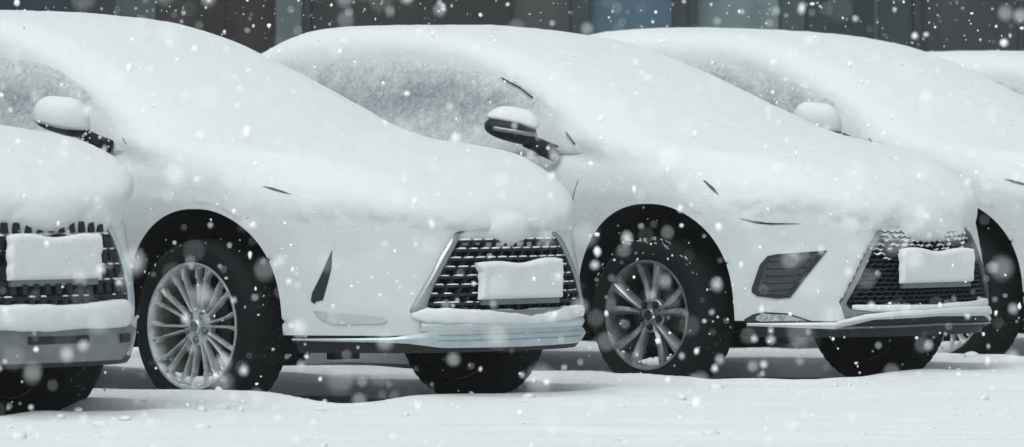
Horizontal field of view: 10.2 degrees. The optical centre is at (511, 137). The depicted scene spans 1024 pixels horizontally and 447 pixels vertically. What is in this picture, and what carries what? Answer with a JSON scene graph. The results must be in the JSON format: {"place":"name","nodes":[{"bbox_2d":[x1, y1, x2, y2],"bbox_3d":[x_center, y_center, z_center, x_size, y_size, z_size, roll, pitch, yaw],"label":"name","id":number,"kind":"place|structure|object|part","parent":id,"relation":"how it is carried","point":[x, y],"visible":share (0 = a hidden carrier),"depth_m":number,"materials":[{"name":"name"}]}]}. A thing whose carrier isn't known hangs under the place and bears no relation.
{"place":"outdoors","nodes":[
{"label":"outdoors","id":0,"kind":"place"},
{"bbox_2d":[0,333,1023,446],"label":"ground","id":1,"kind":"structure","parent":0,"point":[643,419],"depth_m":23.44,"materials":[{"name":"white snow"}]},
{"bbox_2d":[0,125,136,415],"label":"snowed in car","id":2,"kind":"object","parent":1,"relation":"on","point":[48,314],"visible":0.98,"depth_m":22.68,"materials":[{"name":"white paint"}]},
{"bbox_2d":[0,10,585,393],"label":"snowed in car","id":3,"kind":"object","parent":1,"relation":"on","point":[468,234],"visible":0.87,"depth_m":24.58,"materials":[{"name":"white paint"}]},
{"bbox_3d":[-2.585,-0.185,25.904,2.901,0.493,0.235,0,0,43],"label":"side window","id":4,"kind":"part","parent":3,"relation":"part of","materials":[{"name":"white glass"}]},
{"bbox_2d":[5,351,1000,446],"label":"snow clumps","id":5,"kind":"object","parent":1,"relation":"on","point":[19,435],"visible":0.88,"depth_m":23.10,"materials":[{"name":"white snow"}]},
{"bbox_2d":[0,0,1023,53],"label":"glass fronted building","id":6,"kind":"structure","parent":1,"relation":"on","point":[902,24],"depth_m":43.98,"materials":[{"name":"glass"}]},
{"bbox_2d":[0,0,75,11],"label":"window pane","id":7,"kind":"structure","parent":6,"relation":"in","point":[30,5],"depth_m":43.98,"materials":[{"name":"blue glass"}]},
{"bbox_2d":[78,0,116,15],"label":"window pane","id":8,"kind":"structure","parent":6,"relation":"in","point":[108,7],"depth_m":43.98,"materials":[{"name":"grey glass"}]},
{"bbox_2d":[120,0,155,19],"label":"window pane","id":9,"kind":"structure","parent":6,"relation":"in","point":[127,7],"depth_m":43.98,"materials":[{"name":"grey glass"}]},
{"bbox_2d":[157,0,205,30],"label":"window pane","id":10,"kind":"structure","parent":6,"relation":"in","point":[192,17],"depth_m":43.98,"materials":[{"name":"grey glass"}]},
{"bbox_2d":[207,0,224,37],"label":"window pane","id":11,"kind":"structure","parent":6,"relation":"in","point":[216,8],"depth_m":43.98,"materials":[{"name":"brown glass"}]},
{"bbox_2d":[226,0,275,53],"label":"window pane","id":12,"kind":"structure","parent":6,"relation":"in","point":[237,23],"depth_m":43.98,"materials":[{"name":"grey glass"}]},
{"bbox_2d":[310,0,442,31],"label":"window pane","id":13,"kind":"structure","parent":6,"relation":"in","point":[411,12],"depth_m":43.98,"materials":[{"name":"grey glass"}]},
{"bbox_2d":[445,0,511,25],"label":"window pane","id":14,"kind":"structure","parent":6,"relation":"in","point":[493,12],"depth_m":43.98,"materials":[{"name":"grey glass"}]},
{"bbox_2d":[514,0,569,31],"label":"window pane","id":15,"kind":"structure","parent":6,"relation":"in","point":[559,14],"depth_m":43.98,"materials":[{"name":"grey glass"}]},
{"bbox_2d":[590,0,671,34],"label":"window pane","id":16,"kind":"structure","parent":6,"relation":"in","point":[635,18],"depth_m":43.98,"materials":[{"name":"blue glass"}]},
{"bbox_2d":[673,0,687,27],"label":"window pane","id":17,"kind":"structure","parent":6,"relation":"in","point":[680,9],"depth_m":43.98,"materials":[{"name":"grey glass"}]},
{"bbox_2d":[697,0,777,29],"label":"window pane","id":18,"kind":"structure","parent":6,"relation":"in","point":[707,14],"depth_m":43.98,"materials":[{"name":"grey glass"}]},
{"bbox_2d":[780,0,804,30],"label":"window pane","id":19,"kind":"structure","parent":6,"relation":"in","point":[794,20],"depth_m":43.98,"materials":[{"name":"grey glass"}]},
{"bbox_2d":[807,0,874,38],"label":"window pane","id":20,"kind":"structure","parent":6,"relation":"in","point":[864,10],"depth_m":43.98,"materials":[{"name":"grey glass"}]},
{"bbox_2d":[877,0,912,47],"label":"window pane","id":21,"kind":"structure","parent":6,"relation":"in","point":[898,26],"depth_m":43.98,"materials":[{"name":"glass"}]},
{"bbox_2d":[921,0,1017,51],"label":"window pane","id":22,"kind":"structure","parent":6,"relation":"in","point":[949,33],"depth_m":43.98,"materials":[{"name":"grey glass"}]},
{"bbox_2d":[1023,0,1023,50],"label":"window pane","id":23,"kind":"structure","parent":6,"relation":"in","point":[1023,0],"depth_m":43.98,"materials":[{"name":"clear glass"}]},
{"bbox_2d":[261,25,991,378],"bbox_3d":[0.215,0.310,27.960,4.780,1.744,2.202,0,0,43],"label":"snowed in car","id":24,"kind":"object","parent":1,"relation":"on","point":[615,211],"visible":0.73,"depth_m":26.59,"materials":[{"name":"white paint"}]},
{"bbox_3d":[-0.574,-0.168,27.771,0.281,0.491,2.914,0,0,-44],"label":"side window","id":25,"kind":"part","parent":24,"relation":"part of","materials":[{"name":"white glass"}]},
{"bbox_2d":[581,27,1023,353],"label":"snowed in car","id":26,"kind":"object","parent":1,"relation":"on","point":[846,104],"visible":0.31,"depth_m":29.49,"materials":[{"name":"white paint"}]},
{"bbox_3d":[0.921,-0.185,30.104,2.901,0.493,0.235,0,0,43],"label":"side window","id":27,"kind":"part","parent":26,"relation":"part of","materials":[{"name":"white glass"}]},
{"bbox_2d":[928,50,1023,333],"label":"snowed in car","id":28,"kind":"object","parent":1,"relation":"on","point":[1008,72],"visible":0.01,"depth_m":32.27,"materials":[{"name":"white paint"}]},
{"bbox_3d":[2.596,-0.110,32.174,2.901,0.466,0.235,0,0,43],"label":"side window","id":29,"kind":"part","parent":28,"relation":"part of","materials":[{"name":"white glass"}]},
{"bbox_2d":[0,0,1023,446],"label":"falling snow","id":30,"kind":"structure","parent":0,"point":[668,160],"depth_m":12.11,"materials":[{"name":"white snow"}]}
]}

